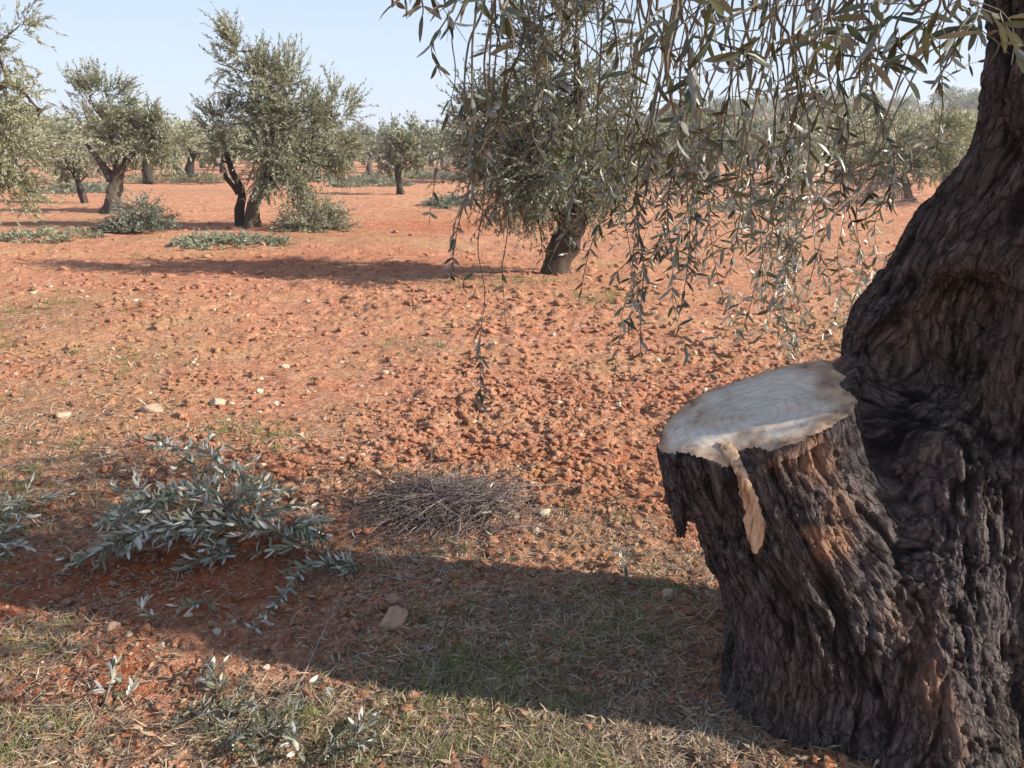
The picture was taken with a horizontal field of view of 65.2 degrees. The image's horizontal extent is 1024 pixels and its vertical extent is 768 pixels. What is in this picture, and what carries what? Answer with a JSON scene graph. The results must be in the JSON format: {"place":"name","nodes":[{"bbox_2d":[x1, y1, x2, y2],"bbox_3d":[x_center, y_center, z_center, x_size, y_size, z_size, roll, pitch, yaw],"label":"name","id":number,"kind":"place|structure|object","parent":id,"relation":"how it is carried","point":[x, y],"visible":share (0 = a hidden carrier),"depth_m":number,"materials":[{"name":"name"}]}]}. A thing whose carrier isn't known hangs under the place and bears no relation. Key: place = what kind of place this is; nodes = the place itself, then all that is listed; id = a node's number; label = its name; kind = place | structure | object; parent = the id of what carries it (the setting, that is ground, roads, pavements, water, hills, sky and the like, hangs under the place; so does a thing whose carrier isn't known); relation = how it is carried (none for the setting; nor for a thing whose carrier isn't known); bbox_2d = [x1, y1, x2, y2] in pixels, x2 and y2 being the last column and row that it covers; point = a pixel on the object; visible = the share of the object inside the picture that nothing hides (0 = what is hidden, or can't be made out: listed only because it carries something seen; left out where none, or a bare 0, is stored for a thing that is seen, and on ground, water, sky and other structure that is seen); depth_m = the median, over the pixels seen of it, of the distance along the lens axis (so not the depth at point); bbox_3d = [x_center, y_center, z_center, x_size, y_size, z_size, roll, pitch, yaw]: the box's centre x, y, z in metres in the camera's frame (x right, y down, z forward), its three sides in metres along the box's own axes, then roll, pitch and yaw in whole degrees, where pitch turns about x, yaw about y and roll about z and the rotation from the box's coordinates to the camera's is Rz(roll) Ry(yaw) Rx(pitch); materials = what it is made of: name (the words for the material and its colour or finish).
{"place":"outdoors","nodes":[
{"label":"outdoors","id":0,"kind":"place"},
{"bbox_2d":[0,0,987,144],"label":"sky","id":1,"kind":"structure","parent":0,"point":[159,41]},
{"bbox_2d":[0,109,1023,767],"bbox_3d":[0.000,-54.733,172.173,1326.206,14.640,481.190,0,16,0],"label":"ground","id":2,"kind":"structure","parent":0,"point":[382,213],"depth_m":5.75,"materials":[{"name":"red soil"}]},
{"bbox_2d":[0,90,67,180],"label":"olive tree","id":3,"kind":"object","parent":2,"relation":"on","point":[57,134],"visible":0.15,"depth_m":42.95,"materials":[{"name":"green plant"}]},
{"bbox_2d":[0,472,76,561],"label":"cut branch","id":4,"kind":"object","parent":2,"relation":"on","point":[5,512],"visible":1,"depth_m":3.31,"materials":[{"name":"green plant"}]},
{"bbox_2d":[0,0,85,231],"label":"olive tree","id":5,"kind":"object","parent":2,"relation":"on","point":[27,189],"visible":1,"depth_m":13.61,"materials":[{"name":"green plant"}]},
{"bbox_2d":[43,721,55,728],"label":"stone","id":6,"kind":"object","parent":2,"relation":"on","point":[48,724],"visible":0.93,"depth_m":2.17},
{"bbox_2d":[0,225,107,242],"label":"brush pile","id":7,"kind":"object","parent":2,"relation":"on","point":[12,234],"visible":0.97,"depth_m":14.66,"materials":[{"name":"green plant"}]},
{"bbox_2d":[11,105,104,180],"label":"olive tree","id":8,"kind":"object","parent":2,"relation":"on","point":[62,125],"visible":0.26,"depth_m":45.56,"materials":[{"name":"green plant"}]},
{"bbox_2d":[55,411,71,418],"bbox_3d":[-2.674,0.186,4.772,0.088,0.042,0.070,-8,18,-27],"label":"stone","id":9,"kind":"object","parent":2,"relation":"on","point":[63,414],"visible":0.97,"depth_m":4.75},
{"bbox_2d":[45,132,109,202],"bbox_3d":[-13.399,-6.548,24.641,2.318,2.281,2.041,9,18,28],"label":"olive tree","id":10,"kind":"object","parent":2,"relation":"on","point":[81,191],"visible":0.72,"depth_m":24.61,"materials":[{"name":"green plant"}]},
{"bbox_2d":[51,108,107,176],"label":"olive tree","id":11,"kind":"object","parent":2,"relation":"on","point":[69,121],"visible":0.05,"depth_m":51.41,"materials":[{"name":"green plant"}]},
{"bbox_2d":[33,177,130,193],"bbox_3d":[-17.648,-8.113,32.426,4.118,0.628,3.296,0,16,0],"label":"brush pile","id":12,"kind":"object","parent":2,"relation":"on","point":[95,187],"visible":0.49,"depth_m":31.86,"materials":[{"name":"green plant"}]},
{"bbox_2d":[48,121,116,174],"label":"olive tree","id":13,"kind":"object","parent":2,"relation":"on","point":[98,170],"visible":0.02,"depth_m":61.46,"materials":[{"name":"green plant"}]},
{"bbox_2d":[102,621,121,632],"bbox_3d":[-1.310,0.789,2.614,0.050,0.036,0.054,13,21,38],"label":"stone","id":14,"kind":"object","parent":2,"relation":"on","point":[108,626],"visible":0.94,"depth_m":2.60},
{"bbox_2d":[90,653,141,710],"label":"olive sprig","id":15,"kind":"object","parent":2,"relation":"on","point":[132,686],"visible":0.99,"depth_m":2.29,"materials":[{"name":"green plant"}]},
{"bbox_2d":[53,55,209,213],"bbox_3d":[-9.687,-6.337,20.654,3.864,3.958,2.037,-5,17,-18],"label":"olive tree","id":16,"kind":"object","parent":2,"relation":"on","point":[148,121],"visible":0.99,"depth_m":20.36,"materials":[{"name":"green plant"}]},
{"bbox_2d":[90,220,172,231],"bbox_3d":[-7.761,-3.263,16.223,1.562,0.260,1.363,0,16,0],"label":"brush pile","id":17,"kind":"object","parent":2,"relation":"on","point":[98,228],"visible":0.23,"depth_m":15.90,"materials":[{"name":"green plant"}]},
{"bbox_2d":[77,103,201,183],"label":"olive tree","id":18,"kind":"object","parent":2,"relation":"on","point":[147,174],"visible":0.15,"depth_m":40.93,"materials":[{"name":"green plant"}]},
{"bbox_2d":[97,187,182,231],"bbox_3d":[-7.411,-3.487,15.843,1.724,0.838,1.547,0,16,0],"label":"shoot bush","id":19,"kind":"object","parent":2,"relation":"on","point":[127,218],"visible":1,"depth_m":15.71,"materials":[{"name":"green plant"}]},
{"bbox_2d":[132,593,166,624],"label":"olive sprig","id":20,"kind":"object","parent":2,"relation":"on","point":[141,604],"visible":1,"depth_m":2.63,"materials":[{"name":"green plant"}]},
{"bbox_2d":[140,403,163,412],"bbox_3d":[-2.179,0.155,4.856,0.143,0.060,0.104,0,16,0],"label":"stone","id":21,"kind":"object","parent":2,"relation":"on","point":[153,407],"visible":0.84,"depth_m":4.83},
{"bbox_2d":[131,116,215,175],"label":"olive tree","id":22,"kind":"object","parent":2,"relation":"on","point":[177,169],"visible":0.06,"depth_m":57.95,"materials":[{"name":"green plant"}]},
{"bbox_2d":[125,169,230,181],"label":"brush pile","id":23,"kind":"object","parent":2,"relation":"on","point":[186,177],"visible":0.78,"depth_m":44.66,"materials":[{"name":"green plant"}]},
{"bbox_2d":[136,113,244,176],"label":"olive tree","id":24,"kind":"object","parent":2,"relation":"on","point":[189,168],"visible":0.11,"depth_m":53.51,"materials":[{"name":"green plant"}]},
{"bbox_2d":[165,597,219,615],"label":"olive sprig","id":25,"kind":"object","parent":2,"relation":"on","point":[192,602],"visible":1,"depth_m":2.65,"materials":[{"name":"green plant"}]},
{"bbox_2d":[55,428,358,579],"bbox_3d":[-1.173,0.437,3.446,1.225,0.289,1.197,0,16,0],"label":"cut branch","id":26,"kind":"object","parent":2,"relation":"on","point":[172,530],"visible":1,"depth_m":3.18,"materials":[{"name":"green plant"}]},
{"bbox_2d":[159,672,266,736],"bbox_3d":[-0.802,0.885,2.172,0.291,0.083,0.201,-12,20,-35],"label":"cut branch","id":27,"kind":"object","parent":2,"relation":"on","point":[232,704],"visible":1,"depth_m":2.17,"materials":[{"name":"green plant"}]},
{"bbox_2d":[199,650,230,701],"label":"olive sprig","id":28,"kind":"object","parent":2,"relation":"on","point":[209,680],"visible":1,"depth_m":2.29,"materials":[{"name":"green plant"}]},
{"bbox_2d":[212,628,221,635],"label":"stone","id":29,"kind":"object","parent":2,"relation":"on","point":[215,631],"visible":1,"depth_m":2.58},
{"bbox_2d":[209,398,225,405],"bbox_3d":[-1.829,0.114,4.951,0.111,0.048,0.094,0,16,0],"label":"stone","id":30,"kind":"object","parent":2,"relation":"on","point":[214,401],"visible":0.94,"depth_m":4.94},
{"bbox_2d":[200,144,240,172],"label":"olive tree","id":31,"kind":"object","parent":2,"relation":"on","point":[222,166],"visible":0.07,"depth_m":67.08,"materials":[{"name":"green plant"}]},
{"bbox_2d":[165,226,294,250],"bbox_3d":[-4.793,-2.554,13.694,2.227,0.340,1.837,0,16,0],"label":"brush pile","id":32,"kind":"object","parent":2,"relation":"on","point":[215,238],"visible":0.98,"depth_m":13.46,"materials":[{"name":"green plant"}]},
{"bbox_2d":[197,109,315,164],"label":"olive tree","id":33,"kind":"object","parent":2,"relation":"on","point":[305,125],"visible":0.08,"depth_m":40.67,"materials":[{"name":"green plant"}]},
{"bbox_2d":[210,691,310,763],"bbox_3d":[-0.638,0.908,2.090,0.268,0.079,0.157,-15,22,-41],"label":"cut branch","id":34,"kind":"object","parent":2,"relation":"on","point":[250,741],"visible":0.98,"depth_m":2.09,"materials":[{"name":"green plant"}]},
{"bbox_2d":[178,1,378,228],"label":"olive tree","id":35,"kind":"object","parent":2,"relation":"on","point":[260,63],"visible":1,"depth_m":15.95,"materials":[{"name":"green plant"}]},
{"bbox_2d":[277,721,305,760],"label":"olive sprig","id":36,"kind":"object","parent":2,"relation":"on","point":[291,741],"visible":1,"depth_m":2.05,"materials":[{"name":"green plant"}]},
{"bbox_2d":[255,675,333,722],"bbox_3d":[-0.596,0.882,2.218,0.092,0.037,0.219,12,20,36],"label":"olive sprig","id":37,"kind":"object","parent":2,"relation":"on","point":[327,692],"visible":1,"depth_m":2.27,"materials":[{"name":"green plant"}]},
{"bbox_2d":[243,119,350,170],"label":"olive tree","id":38,"kind":"object","parent":2,"relation":"on","point":[342,135],"visible":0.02,"depth_m":51.11,"materials":[{"name":"green plant"}]},
{"bbox_2d":[255,98,349,179],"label":"olive tree","id":39,"kind":"object","parent":2,"relation":"on","point":[333,129],"visible":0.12,"depth_m":46.44,"materials":[{"name":"green plant"}]},
{"bbox_2d":[245,515,360,637],"bbox_3d":[-0.732,0.671,2.907,0.344,0.123,0.731,0,16,0],"label":"cut branch","id":40,"kind":"object","parent":2,"relation":"on","point":[348,560],"visible":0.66,"depth_m":2.94,"materials":[{"name":"green plant"}]},
{"bbox_2d":[289,169,337,181],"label":"brush pile","id":41,"kind":"object","parent":2,"relation":"on","point":[316,177],"visible":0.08,"depth_m":43.79,"materials":[{"name":"green plant"}]},
{"bbox_2d":[267,185,364,232],"bbox_3d":[-4.073,-3.663,16.539,2.061,0.932,1.903,0,16,0],"label":"shoot bush","id":42,"kind":"object","parent":2,"relation":"on","point":[294,225],"visible":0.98,"depth_m":16.39,"materials":[{"name":"green plant"}]},
{"bbox_2d":[300,589,344,682],"bbox_3d":[-0.600,0.784,2.584,0.013,0.033,0.534,1,16,3],"label":"dry stalk","id":43,"kind":"object","parent":2,"relation":"on","point":[319,640],"visible":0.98,"depth_m":2.49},
{"bbox_2d":[305,709,391,767],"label":"cut branch","id":44,"kind":"object","parent":2,"relation":"on","point":[352,744],"visible":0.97,"depth_m":2.06,"materials":[{"name":"green plant"}]},
{"bbox_2d":[0,210,709,767],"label":"green grass","id":45,"kind":"structure","parent":2,"relation":"on","point":[450,660],"depth_m":2.35,"materials":[{"name":"plant"}]},
{"bbox_2d":[348,706,381,737],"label":"olive sprig","id":46,"kind":"object","parent":2,"relation":"on","point":[361,716],"visible":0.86,"depth_m":2.15,"materials":[{"name":"green plant"}]},
{"bbox_2d":[331,119,401,174],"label":"olive tree","id":47,"kind":"object","parent":2,"relation":"on","point":[370,157],"visible":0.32,"depth_m":59.44,"materials":[{"name":"green plant"}]},
{"bbox_2d":[328,169,414,186],"bbox_3d":[-6.618,-9.650,37.376,4.324,0.750,3.596,0,16,0],"label":"brush pile","id":48,"kind":"object","parent":2,"relation":"on","point":[366,181],"visible":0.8,"depth_m":36.84,"materials":[{"name":"green plant"}]},
{"bbox_2d":[356,118,388,169],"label":"olive tree","id":49,"kind":"object","parent":2,"relation":"on","point":[378,156],"visible":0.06,"depth_m":75.19,"materials":[{"name":"green plant"}]},
{"bbox_2d":[378,605,407,631],"bbox_3d":[-0.387,0.771,2.626,0.079,0.071,0.095,6,17,19],"label":"stone","id":50,"kind":"object","parent":2,"relation":"on","point":[395,617],"visible":0.98,"depth_m":2.60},
{"bbox_2d":[385,593,402,604],"bbox_3d":[-0.408,0.747,2.763,0.054,0.046,0.064,14,21,40],"label":"stone","id":51,"kind":"object","parent":2,"relation":"on","point":[394,598],"visible":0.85,"depth_m":2.75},
{"bbox_2d":[364,113,434,172],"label":"olive tree","id":52,"kind":"object","parent":2,"relation":"on","point":[393,124],"visible":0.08,"depth_m":65.25,"materials":[{"name":"green plant"}]},
{"bbox_2d":[372,125,431,194],"bbox_3d":[-4.083,-8.291,29.658,2.313,2.652,1.834,0,16,0],"label":"olive tree","id":53,"kind":"object","parent":2,"relation":"on","point":[406,142],"visible":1,"depth_m":29.52,"materials":[{"name":"green plant"}]},
{"bbox_2d":[357,167,454,178],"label":"brush pile","id":54,"kind":"object","parent":2,"relation":"on","point":[402,173],"visible":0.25,"depth_m":51.99,"materials":[{"name":"green plant"}]},
{"bbox_2d":[369,110,452,174],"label":"olive tree","id":55,"kind":"object","parent":2,"relation":"on","point":[426,139],"visible":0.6,"depth_m":52.56,"materials":[{"name":"green plant"}]},
{"bbox_2d":[417,122,457,166],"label":"olive tree","id":56,"kind":"object","parent":2,"relation":"on","point":[431,164],"visible":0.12,"depth_m":84.67,"materials":[{"name":"green plant"}]},
{"bbox_2d":[404,167,473,178],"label":"brush pile","id":57,"kind":"object","parent":2,"relation":"on","point":[440,174],"visible":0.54,"depth_m":50.64,"materials":[{"name":"green plant"}]},
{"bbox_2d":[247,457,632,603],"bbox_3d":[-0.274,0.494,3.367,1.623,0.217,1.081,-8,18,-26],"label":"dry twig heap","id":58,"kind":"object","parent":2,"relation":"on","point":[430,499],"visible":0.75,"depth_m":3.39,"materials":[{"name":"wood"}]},
{"bbox_2d":[432,127,457,165],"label":"olive tree","id":59,"kind":"object","parent":2,"relation":"on","point":[442,163],"visible":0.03,"depth_m":96.55,"materials":[{"name":"green plant"}]},
{"bbox_2d":[416,190,476,208],"bbox_3d":[-1.906,-5.486,23.735,1.939,0.521,1.644,0,16,0],"label":"brush pile","id":60,"kind":"object","parent":2,"relation":"on","point":[444,199],"visible":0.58,"depth_m":23.50,"materials":[{"name":"green plant"}]},
{"bbox_2d":[274,455,619,567],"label":"dry leaves","id":61,"kind":"object","parent":2,"relation":"on","point":[466,540],"visible":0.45,"depth_m":3.36,"materials":[{"name":"brown plant"}]},
{"bbox_2d":[231,434,670,562],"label":"dry sticks","id":62,"kind":"object","parent":2,"relation":"on","point":[460,527],"visible":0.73,"depth_m":3.41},
{"bbox_2d":[442,133,462,168],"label":"olive tree","id":63,"kind":"object","parent":2,"relation":"on","point":[452,151],"visible":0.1,"depth_m":76.21,"materials":[{"name":"green plant"}]},
{"bbox_2d":[15,99,976,165],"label":"scrub","id":64,"kind":"object","parent":2,"relation":"on","point":[924,109],"visible":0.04,"depth_m":166.63,"materials":[{"name":"green plant"}]},
{"bbox_2d":[437,81,567,164],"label":"olive tree","id":65,"kind":"object","parent":2,"relation":"on","point":[455,111],"visible":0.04,"depth_m":42.99,"materials":[{"name":"green plant"}]},
{"bbox_2d":[0,401,1023,767],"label":"fallen leaves","id":66,"kind":"object","parent":2,"relation":"on","point":[424,715],"visible":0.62,"depth_m":2.38,"materials":[{"name":"plant"}]},
{"bbox_2d":[0,415,1023,767],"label":"loose twigs","id":67,"kind":"object","parent":2,"relation":"on","point":[528,731],"visible":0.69,"depth_m":2.37,"materials":[{"name":"wood"}]},
{"bbox_2d":[0,381,1023,767],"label":"gravel","id":68,"kind":"structure","parent":2,"relation":"on","point":[326,637],"depth_m":2.56,"materials":[{"name":"gravel"}]},
{"bbox_2d":[0,208,1023,767],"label":"earth clods","id":69,"kind":"object","parent":2,"relation":"on","point":[552,424],"visible":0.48,"depth_m":4.32,"materials":[{"name":"red soil"}]},
{"bbox_2d":[483,125,601,173],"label":"olive tree","id":70,"kind":"object","parent":2,"relation":"on","point":[561,144],"visible":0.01,"depth_m":46.94,"materials":[{"name":"green plant"}]},
{"bbox_2d":[536,509,550,516],"bbox_3d":[0.138,0.563,3.463,0.063,0.050,0.056,0,16,0],"label":"stone","id":71,"kind":"object","parent":2,"relation":"on","point":[546,511],"visible":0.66,"depth_m":3.45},
{"bbox_2d":[425,0,681,274],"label":"olive tree","id":72,"kind":"object","parent":2,"relation":"on","point":[524,187],"visible":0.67,"depth_m":9.59,"materials":[{"name":"green plant"}]},
{"bbox_2d":[611,543,635,591],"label":"olive sprig","id":73,"kind":"object","parent":2,"relation":"on","point":[625,569],"visible":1,"depth_m":2.93,"materials":[{"name":"green plant"}]},
{"bbox_2d":[608,132,671,184],"bbox_3d":[6.041,-10.975,38.857,3.880,2.939,3.499,7,18,24],"label":"olive tree","id":74,"kind":"object","parent":2,"relation":"on","point":[664,168],"visible":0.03,"depth_m":38.52,"materials":[{"name":"green plant"}]},
{"bbox_2d":[631,116,696,178],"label":"olive tree","id":75,"kind":"object","parent":2,"relation":"on","point":[660,131],"visible":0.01,"depth_m":50.59,"materials":[{"name":"green plant"}]},
{"bbox_2d":[662,588,673,600],"bbox_3d":[0.544,0.741,2.802,0.042,0.045,0.059,5,17,18],"label":"stone","id":76,"kind":"object","parent":2,"relation":"on","point":[667,592],"visible":0.89,"depth_m":2.78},
{"bbox_2d":[623,99,756,178],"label":"olive tree","id":77,"kind":"object","parent":2,"relation":"on","point":[668,114],"visible":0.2,"depth_m":41.97,"materials":[{"name":"green plant"}]},
{"bbox_2d":[656,90,736,177],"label":"olive tree","id":78,"kind":"object","parent":2,"relation":"on","point":[705,105],"visible":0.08,"depth_m":44.37,"materials":[{"name":"green plant"}]},
{"bbox_2d":[379,0,1023,767],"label":"olive tree","id":79,"kind":"object","parent":2,"relation":"on","point":[855,514],"visible":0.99,"depth_m":2.03,"materials":[{"name":"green plant"}]},
{"bbox_2d":[663,122,770,185],"bbox_3d":[9.389,-10.673,37.315,5.470,3.027,3.606,0,16,0],"label":"olive tree","id":80,"kind":"object","parent":2,"relation":"on","point":[726,148],"visible":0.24,"depth_m":36.96,"materials":[{"name":"green plant"}]},
{"bbox_2d":[707,95,734,110],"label":"olive tree","id":81,"kind":"object","parent":2,"relation":"on","point":[720,100],"visible":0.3,"depth_m":203.37,"materials":[{"name":"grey plant"}]},
{"bbox_2d":[728,98,746,116],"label":"olive tree","id":82,"kind":"object","parent":2,"relation":"on","point":[737,102],"visible":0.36,"depth_m":188.06,"materials":[{"name":"green plant"}]},
{"bbox_2d":[722,108,759,130],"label":"olive tree","id":83,"kind":"object","parent":2,"relation":"on","point":[741,121],"visible":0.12,"depth_m":140.79,"materials":[{"name":"green plant"}]},
{"bbox_2d":[727,95,776,119],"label":"olive tree","id":84,"kind":"object","parent":2,"relation":"on","point":[757,110],"visible":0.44,"depth_m":169.38,"materials":[{"name":"green plant"}]},
{"bbox_2d":[701,197,808,212],"bbox_3d":[6.583,-4.956,21.594,2.958,0.525,2.526,0,16,0],"label":"brush pile","id":85,"kind":"object","parent":2,"relation":"on","point":[718,205],"visible":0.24,"depth_m":21.28,"materials":[{"name":"green plant"}]},
{"bbox_2d":[749,128,778,169],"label":"olive tree","id":86,"kind":"object","parent":2,"relation":"on","point":[762,154],"visible":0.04,"depth_m":87.37,"materials":[{"name":"green plant"}]},
{"bbox_2d":[736,107,827,159],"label":"olive tree","id":87,"kind":"object","parent":2,"relation":"on","point":[760,132],"visible":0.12,"depth_m":49.29,"materials":[{"name":"green plant"}]},
{"bbox_2d":[768,95,798,112],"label":"olive tree","id":88,"kind":"object","parent":2,"relation":"on","point":[783,101],"visible":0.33,"depth_m":199.51,"materials":[{"name":"green plant"}]},
{"bbox_2d":[762,125,843,187],"bbox_3d":[12.517,-9.988,35.231,3.957,3.006,2.968,0,16,0],"label":"olive tree","id":89,"kind":"object","parent":2,"relation":"on","point":[818,149],"visible":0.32,"depth_m":34.92,"materials":[{"name":"green plant"}]},
{"bbox_2d":[808,141,873,170],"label":"olive tree","id":90,"kind":"object","parent":2,"relation":"on","point":[852,149],"visible":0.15,"depth_m":74.25,"materials":[{"name":"green plant"}]},
{"bbox_2d":[779,86,904,183],"bbox_3d":[16.294,-12.083,39.242,6.011,5.053,7.529,4,16,13],"label":"olive tree","id":91,"kind":"object","parent":2,"relation":"on","point":[858,123],"visible":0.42,"depth_m":38.44,"materials":[{"name":"green plant"}]},
{"bbox_2d":[827,92,861,108],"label":"olive tree","id":92,"kind":"object","parent":2,"relation":"on","point":[840,99],"visible":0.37,"depth_m":193.17,"materials":[{"name":"green plant"}]},
{"bbox_2d":[805,153,930,208],"bbox_3d":[10.346,-6.072,23.597,3.905,1.602,3.431,0,16,0],"label":"brush pile","id":93,"kind":"object","parent":2,"relation":"on","point":[885,200],"visible":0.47,"depth_m":23.39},
{"bbox_2d":[853,101,931,172],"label":"olive tree","id":94,"kind":"object","parent":2,"relation":"on","point":[906,121],"visible":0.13,"depth_m":52.76,"materials":[{"name":"green plant"}]},
{"bbox_2d":[829,103,975,202],"bbox_3d":[12.075,-7.037,24.691,4.309,3.106,2.878,0,16,0],"label":"olive tree","id":95,"kind":"object","parent":2,"relation":"on","point":[955,134],"visible":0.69,"depth_m":24.39,"materials":[{"name":"green plant"}]},
{"bbox_2d":[892,93,921,111],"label":"olive tree","id":96,"kind":"object","parent":2,"relation":"on","point":[911,100],"visible":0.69,"depth_m":183.20,"materials":[{"name":"green plant"}]},
{"bbox_2d":[890,105,977,180],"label":"olive tree","id":97,"kind":"object","parent":2,"relation":"on","point":[966,139],"visible":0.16,"depth_m":41.67,"materials":[{"name":"green plant"}]},
{"bbox_2d":[927,89,949,108],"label":"olive tree","id":98,"kind":"object","parent":2,"relation":"on","point":[936,97],"visible":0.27,"depth_m":217.92,"materials":[{"name":"green plant"}]},
{"bbox_2d":[905,110,972,179],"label":"olive tree","id":99,"kind":"object","parent":2,"relation":"on","point":[939,147],"visible":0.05,"depth_m":47.64,"materials":[{"name":"green plant"}]},
{"bbox_2d":[931,83,970,107],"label":"olive tree","id":100,"kind":"object","parent":2,"relation":"on","point":[951,90],"visible":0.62,"depth_m":199.72,"materials":[{"name":"green plant"}]},
{"bbox_2d":[944,87,979,111],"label":"olive tree","id":101,"kind":"object","parent":2,"relation":"on","point":[972,102],"visible":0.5,"depth_m":168.24,"materials":[{"name":"green plant"}]},
{"bbox_2d":[948,91,977,113],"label":"olive tree","id":102,"kind":"object","parent":2,"relation":"on","point":[958,94],"visible":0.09,"depth_m":176.69,"materials":[{"name":"green plant"}]},
{"bbox_2d":[0,211,1023,767],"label":"dry grass","id":103,"kind":"structure","parent":0,"point":[504,695],"depth_m":2.45,"materials":[{"name":"plant"}]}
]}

